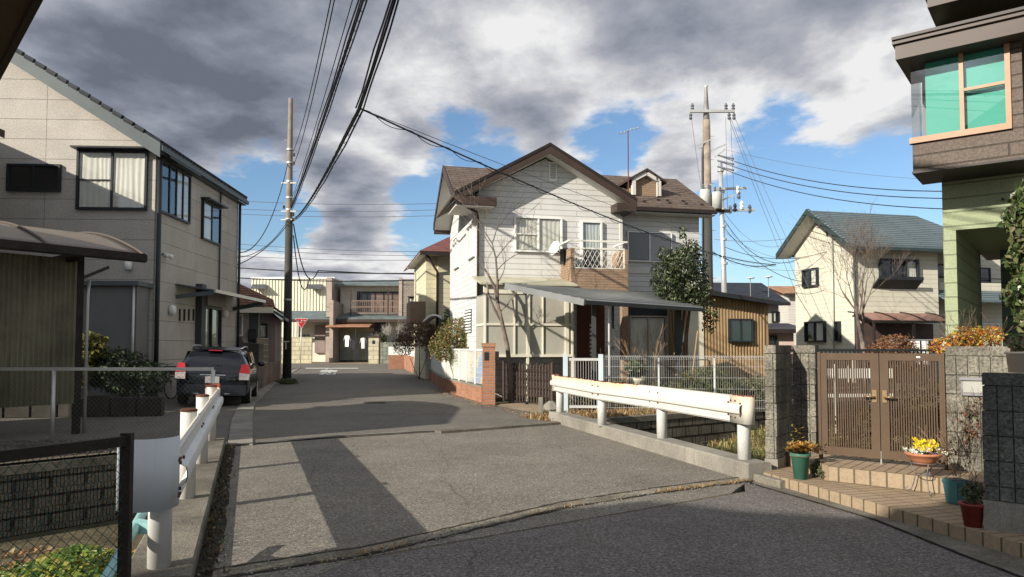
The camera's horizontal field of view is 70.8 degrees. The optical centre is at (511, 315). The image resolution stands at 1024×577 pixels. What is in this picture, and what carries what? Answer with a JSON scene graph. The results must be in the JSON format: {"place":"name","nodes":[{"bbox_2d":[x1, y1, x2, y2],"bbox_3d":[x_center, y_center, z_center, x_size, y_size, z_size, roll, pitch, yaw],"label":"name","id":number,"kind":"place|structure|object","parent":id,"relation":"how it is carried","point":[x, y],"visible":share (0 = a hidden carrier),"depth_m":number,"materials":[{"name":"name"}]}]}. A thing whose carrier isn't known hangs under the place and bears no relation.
{"place":"outdoors","nodes":[
{"label":"outdoors","id":0,"kind":"place"},
{"bbox_2d":[0,0,42,79],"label":"porch roof","id":1,"kind":"structure","parent":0,"point":[17,17],"depth_m":1.62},
{"bbox_2d":[0,398,240,444],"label":"yard asphalt","id":2,"kind":"structure","parent":0,"point":[171,426],"depth_m":13.48,"materials":[{"name":"asphalt"}]},
{"bbox_2d":[0,395,164,417],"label":"planter wall","id":3,"kind":"structure","parent":2,"relation":"on","point":[115,403],"depth_m":15.34,"materials":[{"name":"concrete"}]},
{"bbox_2d":[81,331,108,395],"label":"variegated shrub","id":4,"kind":"object","parent":2,"relation":"on","point":[95,345],"visible":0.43,"depth_m":15.81,"materials":[{"name":"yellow plant"}]},
{"bbox_2d":[81,345,171,396],"bbox_3d":[-9.604,1.349,16.331,3.599,1.736,1.332,0,-3,-3],"label":"hedge","id":5,"kind":"object","parent":2,"relation":"on","point":[114,375],"visible":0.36,"depth_m":16.15,"materials":[{"name":"green plant"}]},
{"bbox_2d":[251,277,342,336],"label":"warehouse","id":6,"kind":"structure","parent":0,"point":[312,297],"depth_m":100.25,"materials":[{"name":"white paint"}]},
{"bbox_2d":[281,364,387,367],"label":"cross street","id":7,"kind":"structure","parent":0,"point":[341,365],"depth_m":55.62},
{"bbox_2d":[367,336,381,363],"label":"gate pier","id":8,"kind":"structure","parent":0,"point":[373,349],"depth_m":63.27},
{"bbox_2d":[253,368,548,442],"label":"road","id":9,"kind":"structure","parent":0,"point":[313,403],"depth_m":17.39,"materials":[{"name":"asphalt"}]},
{"bbox_2d":[281,98,296,378],"bbox_3d":[-10.427,-3.635,33.645,0.700,13.198,0.417,0,-3,0],"label":"utility pole","id":10,"kind":"object","parent":9,"relation":"on","point":[287,336],"visible":0.92,"depth_m":33.49,"materials":[{"name":"concrete"}]},
{"bbox_2d":[291,109,362,220],"bbox_3d":[-6.135,-3.541,21.508,0.102,2.917,25.662,1,-3,-19],"label":"overhead cable","id":11,"kind":"object","parent":10,"relation":"attached to","point":[356,114],"visible":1,"depth_m":12.22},
{"bbox_2d":[355,0,398,111],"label":"overhead cable","id":12,"kind":"object","parent":11,"relation":"attached to","point":[381,40],"visible":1,"depth_m":7.94,"materials":[{"name":"rubber"}]},
{"bbox_2d":[361,108,775,265],"bbox_3d":[5.309,-2.468,21.856,0.080,1.042,28.977,-1,-3,30],"label":"overhead cable","id":13,"kind":"object","parent":11,"relation":"hanging from","point":[419,136],"visible":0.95,"depth_m":12.77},
{"bbox_2d":[291,0,367,207],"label":"overhead cable","id":14,"kind":"object","parent":10,"relation":"attached to","point":[347,47],"visible":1,"depth_m":16.06,"materials":[{"name":"rubber"}]},
{"bbox_2d":[388,347,413,372],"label":"brick wall","id":15,"kind":"structure","parent":9,"relation":"on","point":[397,360],"depth_m":48.50,"materials":[{"name":"orange brick"}]},
{"bbox_2d":[389,320,439,378],"bbox_3d":[-4.314,1.599,33.034,2.539,2.741,1.610,0,-3,0],"label":"garden shrub","id":16,"kind":"object","parent":9,"relation":"on","point":[423,341],"visible":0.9,"depth_m":32.81,"materials":[{"name":"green plant"}]},
{"bbox_2d":[0,368,937,463],"bbox_3d":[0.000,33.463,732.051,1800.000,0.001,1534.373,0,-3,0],"label":"ground","id":17,"kind":"structure","parent":0,"point":[498,401],"depth_m":18.72,"materials":[{"name":"concrete"}]},
{"bbox_2d":[0,221,147,433],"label":"carport","id":18,"kind":"object","parent":17,"relation":"on","point":[41,309],"visible":0.99,"depth_m":11.99,"materials":[{"name":"plastic"}]},
{"bbox_2d":[0,367,214,441],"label":"chain link fence","id":19,"kind":"object","parent":17,"relation":"on","point":[77,369],"visible":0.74,"depth_m":11.30,"materials":[{"name":"metal"}]},
{"bbox_2d":[0,48,265,397],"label":"commercial house","id":20,"kind":"structure","parent":17,"relation":"on","point":[74,158],"depth_m":20.10,"materials":[{"name":"tile"}]},
{"bbox_2d":[5,163,61,191],"bbox_3d":[-13.257,-3.815,19.969,1.443,0.759,0.088,0,-3,-3],"label":"window","id":21,"kind":"structure","parent":20,"relation":"in","point":[19,177],"depth_m":19.95,"materials":[{"name":"black glass"}]},
{"bbox_2d":[70,145,148,210],"bbox_3d":[-11.139,-3.800,19.962,2.034,1.726,0.318,0,-3,-3],"label":"window","id":22,"kind":"structure","parent":20,"relation":"in","point":[107,177],"depth_m":20.08,"materials":[{"name":"fabric"}]},
{"bbox_2d":[161,156,200,224],"bbox_3d":[-9.873,-3.663,21.419,0.348,1.575,2.274,0,-3,-3],"label":"window","id":23,"kind":"structure","parent":20,"relation":"in","point":[176,180],"depth_m":21.43,"materials":[{"name":"glass"}]},
{"bbox_2d":[205,306,221,346],"bbox_3d":[-10.138,1.049,24.252,0.138,2.659,1.679,0,-3,-3],"label":"door","id":24,"kind":"structure","parent":20,"relation":"in","point":[213,315],"depth_m":24.61,"materials":[{"name":"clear glass"}]},
{"bbox_2d":[201,197,228,245],"bbox_3d":[-10.056,-3.139,24.367,0.298,1.367,1.780,0,-3,-3],"label":"window","id":25,"kind":"structure","parent":20,"relation":"in","point":[211,209],"depth_m":24.30,"materials":[{"name":"glass"}]},
{"bbox_2d":[175,344,264,403],"bbox_3d":[-8.034,1.593,19.973,2.149,1.560,4.433,3,-3,-16],"label":"parked car","id":26,"kind":"object","parent":17,"relation":"on","point":[235,368],"visible":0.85,"depth_m":18.08,"materials":[{"name":"black paint"}]},
{"bbox_2d":[236,337,263,387],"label":"garden wall","id":27,"kind":"structure","parent":17,"relation":"on","point":[256,350],"depth_m":26.28,"materials":[{"name":"concrete"}]},
{"bbox_2d":[236,284,288,376],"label":"tiled house","id":28,"kind":"structure","parent":17,"relation":"on","point":[264,321],"depth_m":31.19,"materials":[{"name":"beige tile"}]},
{"bbox_2d":[228,368,299,444],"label":"gutter slabs","id":29,"kind":"structure","parent":17,"relation":"on","point":[241,430],"depth_m":14.17,"materials":[{"name":"concrete"}]},
{"bbox_2d":[255,338,279,385],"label":"garden wall","id":30,"kind":"structure","parent":17,"relation":"on","point":[271,372],"depth_m":28.47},
{"bbox_2d":[281,337,312,363],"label":"garden wall","id":31,"kind":"structure","parent":17,"relation":"on","point":[306,349],"depth_m":64.40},
{"bbox_2d":[275,277,413,362],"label":"corner house","id":32,"kind":"structure","parent":17,"relation":"on","point":[356,312],"depth_m":70.16,"materials":[{"name":"beige concrete"}]},
{"bbox_2d":[357,291,398,311],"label":"window","id":33,"kind":"structure","parent":32,"relation":"in","point":[361,295],"depth_m":71.69,"materials":[{"name":"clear glass"}]},
{"bbox_2d":[404,237,449,378],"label":"yellow house","id":34,"kind":"structure","parent":17,"relation":"on","point":[430,265],"depth_m":33.29,"materials":[{"name":"paint"}]},
{"bbox_2d":[427,316,468,380],"bbox_3d":[-1.680,1.270,23.095,2.098,2.532,1.464,0,-3,0],"label":"garden shrub","id":35,"kind":"object","parent":17,"relation":"on","point":[450,335],"visible":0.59,"depth_m":23.11,"materials":[{"name":"green plant"}]},
{"bbox_2d":[443,378,481,402],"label":"brick wall","id":36,"kind":"structure","parent":17,"relation":"on","point":[470,390],"depth_m":21.32,"materials":[{"name":"brick"}]},
{"bbox_2d":[445,349,481,383],"bbox_3d":[-1.474,1.511,21.837,0.080,0.985,5.386,1,-3,-16],"label":"fence","id":37,"kind":"object","parent":36,"relation":"on","point":[469,367],"visible":0.83,"depth_m":21.30,"materials":[{"name":"metal"}]},
{"bbox_2d":[482,343,498,404],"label":"brick pillar","id":38,"kind":"structure","parent":17,"relation":"on","point":[490,355],"depth_m":18.59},
{"bbox_2d":[433,142,716,400],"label":"white house","id":39,"kind":"structure","parent":17,"relation":"on","point":[604,253],"depth_m":21.59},
{"bbox_2d":[466,223,474,259],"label":"window","id":40,"kind":"structure","parent":39,"relation":"in","point":[470,231],"depth_m":22.24,"materials":[{"name":"white paint"}]},
{"bbox_2d":[514,216,562,252],"bbox_3d":[0.788,-2.409,21.489,1.476,1.057,0.088,1,-3,-13],"label":"window","id":41,"kind":"structure","parent":39,"relation":"in","point":[550,228],"depth_m":21.49,"materials":[{"name":"white paint"}]},
{"bbox_2d":[577,304,604,379],"bbox_3d":[2.361,1.000,21.432,0.852,2.772,0.132,1,-3,-13],"label":"door","id":42,"kind":"structure","parent":39,"relation":"in","point":[584,331],"depth_m":21.43,"materials":[{"name":"metal"}]},
{"bbox_2d":[580,220,602,267],"bbox_3d":[2.413,-2.054,21.856,0.678,1.633,0.088,1,-3,-13],"label":"balcony door","id":43,"kind":"structure","parent":39,"relation":"in","point":[589,230],"depth_m":21.88,"materials":[{"name":"white paint"}]},
{"bbox_2d":[629,315,666,383],"bbox_3d":[4.426,1.118,23.423,1.299,2.209,0.088,1,-3,-13],"label":"window","id":44,"kind":"structure","parent":39,"relation":"in","point":[637,324],"depth_m":23.45,"materials":[{"name":"glass"}]},
{"bbox_2d":[627,231,671,262],"bbox_3d":[4.507,-2.240,23.589,1.562,0.991,0.088,1,-3,-13],"label":"window","id":45,"kind":"structure","parent":39,"relation":"in","point":[641,247],"depth_m":23.53,"materials":[{"name":"glass"}]},
{"bbox_2d":[563,354,602,411],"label":"side gate","id":46,"kind":"structure","parent":17,"relation":"on","point":[566,359],"depth_m":16.48,"materials":[{"name":"metal"}]},
{"bbox_2d":[515,406,671,420],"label":"dry grass","id":47,"kind":"structure","parent":17,"relation":"on","point":[615,413],"depth_m":15.60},
{"bbox_2d":[504,283,704,409],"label":"canopy roof","id":48,"kind":"structure","parent":17,"relation":"on","point":[593,298],"depth_m":18.12,"materials":[{"name":"metal"}]},
{"bbox_2d":[624,358,647,408],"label":"potted plant","id":49,"kind":"object","parent":17,"relation":"on","point":[636,371],"visible":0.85,"depth_m":17.11,"materials":[{"name":"green plant"}]},
{"bbox_2d":[603,356,764,411],"bbox_3d":[3.960,1.566,16.297,3.775,1.293,0.065,0,-3,5],"label":"wire fence","id":50,"kind":"object","parent":17,"relation":"on","point":[659,366],"visible":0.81,"depth_m":16.31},
{"bbox_2d":[649,226,719,388],"bbox_3d":[4.630,-0.034,19.474,1.878,4.811,1.238,0,-3,0],"label":"evergreen tree","id":51,"kind":"object","parent":17,"relation":"on","point":[674,272],"visible":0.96,"depth_m":19.33,"materials":[{"name":"green plant"}]},
{"bbox_2d":[670,365,743,394],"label":"round bush","id":52,"kind":"object","parent":17,"relation":"on","point":[719,383],"visible":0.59,"depth_m":17.00,"materials":[{"name":"green plant"}]},
{"bbox_2d":[689,85,735,290],"bbox_3d":[9.242,-3.865,33.027,2.178,13.603,0.826,0,-3,0],"label":"utility pole","id":53,"kind":"object","parent":17,"relation":"on","point":[714,199],"visible":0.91,"depth_m":33.14,"materials":[{"name":"concrete"}]},
{"bbox_2d":[668,286,782,388],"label":"ochre shed","id":54,"kind":"structure","parent":17,"relation":"on","point":[741,327],"depth_m":23.46,"materials":[{"name":"wood"}]},
{"bbox_2d":[728,319,753,341],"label":"window","id":55,"kind":"structure","parent":54,"relation":"in","point":[739,330],"depth_m":23.50,"materials":[{"name":"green glass"}]},
{"bbox_2d":[713,162,754,292],"bbox_3d":[10.657,-2.229,34.535,2.003,10.472,0.510,0,-3,0],"label":"steel pole","id":56,"kind":"object","parent":17,"relation":"on","point":[723,239],"visible":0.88,"depth_m":34.56,"materials":[{"name":"silver metal"}]},
{"bbox_2d":[701,283,790,322],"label":"slate roofed house","id":57,"kind":"structure","parent":17,"relation":"on","point":[759,290],"depth_m":45.77,"materials":[{"name":"stone"}]},
{"bbox_2d":[745,374,764,405],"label":"garden plant","id":58,"kind":"object","parent":17,"relation":"on","point":[757,392],"visible":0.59,"depth_m":17.63,"materials":[{"name":"green plant"}]},
{"bbox_2d":[786,198,918,388],"bbox_3d":[12.418,-0.870,25.890,3.865,7.000,4.389,-2,-3,37],"label":"bare tree","id":59,"kind":"object","parent":17,"relation":"on","point":[862,305],"visible":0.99,"depth_m":25.53,"materials":[{"name":"brown plant"}]},
{"bbox_2d":[776,209,1002,382],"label":"cream house","id":60,"kind":"structure","parent":17,"relation":"on","point":[911,302],"depth_m":31.00,"materials":[{"name":"paint"}]},
{"bbox_2d":[801,267,818,287],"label":"window","id":61,"kind":"structure","parent":60,"relation":"in","point":[808,275],"depth_m":32.80,"materials":[{"name":"glass"}]},
{"bbox_2d":[804,321,826,341],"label":"window","id":62,"kind":"structure","parent":60,"relation":"in","point":[814,331],"depth_m":32.43,"materials":[{"name":"glass"}]},
{"bbox_2d":[878,258,919,276],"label":"window","id":63,"kind":"structure","parent":60,"relation":"in","point":[885,269],"depth_m":30.57,"materials":[{"name":"glass"}]},
{"bbox_2d":[864,333,924,392],"bbox_3d":[11.962,1.528,22.499,2.082,1.961,1.387,0,-3,0],"label":"copper bush","id":64,"kind":"object","parent":17,"relation":"on","point":[891,344],"visible":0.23,"depth_m":22.29,"materials":[{"name":"orange plant"}]},
{"bbox_2d":[0,398,939,567],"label":"canal bed","id":65,"kind":"object","parent":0,"point":[6,545],"depth_m":9.16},
{"bbox_2d":[0,433,133,576],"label":"wire fence","id":66,"kind":"object","parent":65,"relation":"on","point":[124,442],"visible":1,"depth_m":3.12,"materials":[{"name":"metal"}]},
{"bbox_2d":[0,544,133,576],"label":"ivy","id":67,"kind":"object","parent":65,"relation":"on","point":[54,567],"visible":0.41,"depth_m":6.80,"materials":[{"name":"green plant"}]},
{"bbox_2d":[0,545,135,575],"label":"leaf litter","id":68,"kind":"object","parent":65,"relation":"on","point":[34,549],"visible":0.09,"depth_m":8.39,"materials":[{"name":"brown plant"}]},
{"bbox_2d":[0,453,147,537],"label":"canal wall","id":69,"kind":"structure","parent":65,"relation":"on","point":[15,493],"depth_m":9.67,"materials":[{"name":"concrete"}]},
{"bbox_2d":[131,438,225,576],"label":"bridge kerb","id":70,"kind":"structure","parent":65,"relation":"on","point":[189,519],"depth_m":5.53,"materials":[{"name":"concrete"}]},
{"bbox_2d":[116,383,222,569],"bbox_3d":[-3.288,1.306,7.573,0.394,0.852,6.994,1,-3,-19],"label":"guard rail","id":71,"kind":"object","parent":70,"relation":"on","point":[164,478],"visible":0.96,"depth_m":4.47,"materials":[{"name":"metal"}]},
{"bbox_2d":[101,512,147,576],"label":"brace pipe","id":72,"kind":"object","parent":71,"relation":"attached to","point":[139,524],"visible":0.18,"depth_m":4.50,"materials":[{"name":"metal"}]},
{"bbox_2d":[435,399,860,446],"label":"canal wall","id":73,"kind":"structure","parent":65,"relation":"on","point":[694,429],"depth_m":15.75,"materials":[{"name":"concrete"}]},
{"bbox_2d":[549,411,771,483],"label":"bridge kerb","id":74,"kind":"structure","parent":65,"relation":"on","point":[725,462],"depth_m":9.74,"materials":[{"name":"concrete"}]},
{"bbox_2d":[550,374,754,459],"bbox_3d":[1.732,1.431,11.309,0.373,0.768,6.671,1,-3,-16],"label":"guard rail","id":75,"kind":"object","parent":74,"relation":"on","point":[739,410],"visible":0.98,"depth_m":9.97,"materials":[{"name":"metal"}]},
{"bbox_2d":[18,0,942,288],"label":"sky","id":76,"kind":"structure","parent":0,"point":[818,84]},
{"bbox_2d":[214,425,747,576],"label":"road bridge","id":77,"kind":"structure","parent":0,"point":[352,492],"depth_m":7.71,"materials":[{"name":"asphalt"}]},
{"bbox_2d":[194,446,234,576],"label":"dirt strip","id":78,"kind":"object","parent":77,"relation":"on","point":[201,560],"visible":0.53,"depth_m":5.99,"materials":[{"name":"soil"}]},
{"bbox_2d":[197,442,236,573],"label":"kerb weeds","id":79,"kind":"object","parent":78,"relation":"on","point":[211,517],"visible":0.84,"depth_m":6.25,"materials":[{"name":"plant"}]},
{"bbox_2d":[212,478,745,576],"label":"joint strip","id":80,"kind":"object","parent":77,"relation":"on","point":[265,565],"visible":0.79,"depth_m":5.66,"materials":[{"name":"concrete"}]},
{"bbox_2d":[195,477,738,571],"bbox_3d":[0.419,1.779,6.695,6.510,0.001,0.305,2,-3,-37],"label":"joint crack","id":81,"kind":"object","parent":80,"relation":"on","point":[442,528],"visible":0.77,"depth_m":5.81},
{"bbox_2d":[197,478,746,575],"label":"joint stones","id":82,"kind":"object","parent":80,"relation":"on","point":[439,534],"visible":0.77,"depth_m":5.54,"materials":[{"name":"stone"}]},
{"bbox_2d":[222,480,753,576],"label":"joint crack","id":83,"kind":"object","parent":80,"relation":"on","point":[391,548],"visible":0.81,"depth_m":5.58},
{"bbox_2d":[318,478,753,561],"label":"joint grass","id":84,"kind":"structure","parent":80,"relation":"on","point":[706,484],"depth_m":7.42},
{"bbox_2d":[498,401,543,413],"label":"driveway","id":85,"kind":"structure","parent":0,"point":[528,407],"depth_m":17.93,"materials":[{"name":"concrete"}]},
{"bbox_2d":[450,174,540,402],"bbox_3d":[-0.399,-0.710,19.226,2.551,6.142,1.899,0,-3,0],"label":"bare tree","id":86,"kind":"object","parent":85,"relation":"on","point":[508,359],"visible":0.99,"depth_m":19.30,"materials":[{"name":"brown plant"}]},
{"bbox_2d":[502,361,554,403],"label":"folding gate","id":87,"kind":"structure","parent":85,"relation":"on","point":[540,380],"depth_m":18.48,"materials":[{"name":"brown metal"}]},
{"bbox_2d":[355,464,944,560],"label":"ground","id":88,"kind":"structure","parent":0,"point":[543,527],"depth_m":5.95,"materials":[{"name":"concrete"}]},
{"bbox_2d":[792,345,818,453],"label":"block pillar","id":89,"kind":"structure","parent":88,"relation":"on","point":[805,388],"depth_m":8.71,"materials":[{"name":"concrete"}]},
{"bbox_2d":[831,378,946,463],"bbox_3d":[5.071,1.335,8.852,0.923,1.276,2.273,2,-3,-39],"label":"hedge","id":90,"kind":"object","parent":88,"relation":"on","point":[900,421],"visible":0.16,"depth_m":8.91,"materials":[{"name":"green plant"}]},
{"bbox_2d":[763,466,1023,557],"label":"tiled platform","id":91,"kind":"structure","parent":88,"relation":"on","point":[937,513],"depth_m":6.35,"materials":[{"name":"beige tile"}]},
{"bbox_2d":[764,345,793,468],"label":"block pillar","id":92,"kind":"structure","parent":91,"relation":"on","point":[778,396],"depth_m":8.31,"materials":[{"name":"concrete"}]},
{"bbox_2d":[783,424,818,479],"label":"potted succulent","id":93,"kind":"object","parent":91,"relation":"on","point":[800,462],"visible":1,"depth_m":7.54,"materials":[{"name":"green plastic"}]},
{"bbox_2d":[817,352,947,469],"bbox_3d":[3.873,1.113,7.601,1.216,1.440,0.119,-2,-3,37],"label":"double gate","id":94,"kind":"structure","parent":91,"relation":"on","point":[881,396],"depth_m":7.62,"materials":[{"name":"brown metal"}]},
{"bbox_2d":[786,451,985,498],"bbox_3d":[4.298,1.627,7.183,3.425,0.156,0.938,-2,-3,41],"label":"tiled step","id":95,"kind":"object","parent":91,"relation":"on","point":[894,474],"visible":0.56,"depth_m":7.25,"materials":[{"name":"beige tile"}]},
{"bbox_2d":[942,386,982,462],"bbox_3d":[4.522,1.188,7.146,0.426,1.030,0.400,-1,-3,15],"label":"shrub","id":96,"kind":"object","parent":95,"relation":"on","point":[966,413],"visible":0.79,"depth_m":7.10,"materials":[{"name":"brown plant"}]},
{"bbox_2d":[905,461,937,495],"bbox_3d":[3.915,1.537,6.800,0.282,0.292,0.282,0,-3,0],"label":"flower stand","id":97,"kind":"object","parent":91,"relation":"on","point":[929,475],"visible":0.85,"depth_m":6.80,"materials":[{"name":"metal"}]},
{"bbox_2d":[902,437,947,466],"bbox_3d":[3.908,1.290,6.832,0.368,0.272,0.320,0,-3,0],"label":"flower bowl","id":98,"kind":"object","parent":97,"relation":"on","point":[916,454],"visible":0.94,"depth_m":6.76,"materials":[{"name":"ceramic"}]},
{"bbox_2d":[917,426,973,504],"bbox_3d":[3.876,1.312,6.416,0.489,0.718,0.334,0,-3,0],"label":"potted shrub","id":99,"kind":"object","parent":91,"relation":"on","point":[952,486],"visible":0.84,"depth_m":6.39,"materials":[{"name":"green plant"}]},
{"bbox_2d":[942,426,984,527],"bbox_3d":[3.522,1.242,5.587,0.298,0.785,0.248,0,-3,0],"label":"flower pot","id":100,"kind":"object","parent":91,"relation":"on","point":[972,512],"visible":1,"depth_m":5.57,"materials":[{"name":"ceramic"}]},
{"bbox_2d":[996,179,1023,332],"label":"climbing evergreen","id":101,"kind":"object","parent":91,"relation":"on","point":[1015,229],"visible":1,"depth_m":6.97,"materials":[{"name":"green plant"}]},
{"bbox_2d":[891,0,1023,345],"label":"green house","id":102,"kind":"structure","parent":88,"relation":"on","point":[962,61],"depth_m":9.63,"materials":[{"name":"paint"}]},
{"bbox_2d":[909,43,1011,144],"bbox_3d":[6.110,-2.968,9.791,1.147,1.289,0.880,-2,-3,38],"label":"bay window","id":103,"kind":"structure","parent":102,"relation":"in","point":[970,94],"depth_m":9.45,"materials":[{"name":"teal glass"}]},
{"bbox_2d":[923,308,1015,355],"bbox_3d":[5.344,0.891,8.392,0.939,1.998,0.684,1,-3,-17],"label":"autumn shrub","id":104,"kind":"object","parent":88,"relation":"on","point":[968,334],"visible":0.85,"depth_m":8.38,"materials":[{"name":"orange plant"}]},
{"bbox_2d":[945,346,1023,472],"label":"block wall","id":105,"kind":"structure","parent":88,"relation":"on","point":[966,367],"depth_m":7.14,"materials":[{"name":"grey concrete"}]},
{"bbox_2d":[982,372,1023,534],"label":"block wall","id":106,"kind":"structure","parent":88,"relation":"on","point":[1003,432],"depth_m":5.43,"materials":[{"name":"concrete"}]},
{"bbox_2d":[1003,333,1023,372],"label":"wall planter","id":107,"kind":"object","parent":106,"relation":"on","point":[1015,361],"visible":1,"depth_m":5.86,"materials":[{"name":"beige plastic"}]},
{"bbox_2d":[313,483,1020,576],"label":"road","id":108,"kind":"structure","parent":0,"point":[689,539],"depth_m":5.29,"materials":[{"name":"asphalt"}]},
{"bbox_2d":[751,481,1023,576],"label":"concrete apron","id":109,"kind":"object","parent":108,"relation":"on","point":[1010,562],"visible":0.71,"depth_m":5.48,"materials":[{"name":"concrete"}]},
{"bbox_2d":[767,286,795,344],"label":"house","id":110,"kind":"structure","parent":0,"point":[787,313],"depth_m":56.29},
{"bbox_2d":[768,323,795,376],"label":"house","id":111,"kind":"structure","parent":0,"point":[780,333],"depth_m":35.98,"materials":[{"name":"concrete"}]},
{"bbox_2d":[697,423,940,461],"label":"ditch grass","id":112,"kind":"structure","parent":0,"point":[728,444],"depth_m":13.64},
{"bbox_2d":[765,349,946,408],"bbox_3d":[7.572,1.333,15.047,4.610,1.250,0.040,0,-3,-2],"label":"garden fence","id":113,"kind":"object","parent":112,"relation":"on","point":[872,350],"visible":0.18,"depth_m":15.05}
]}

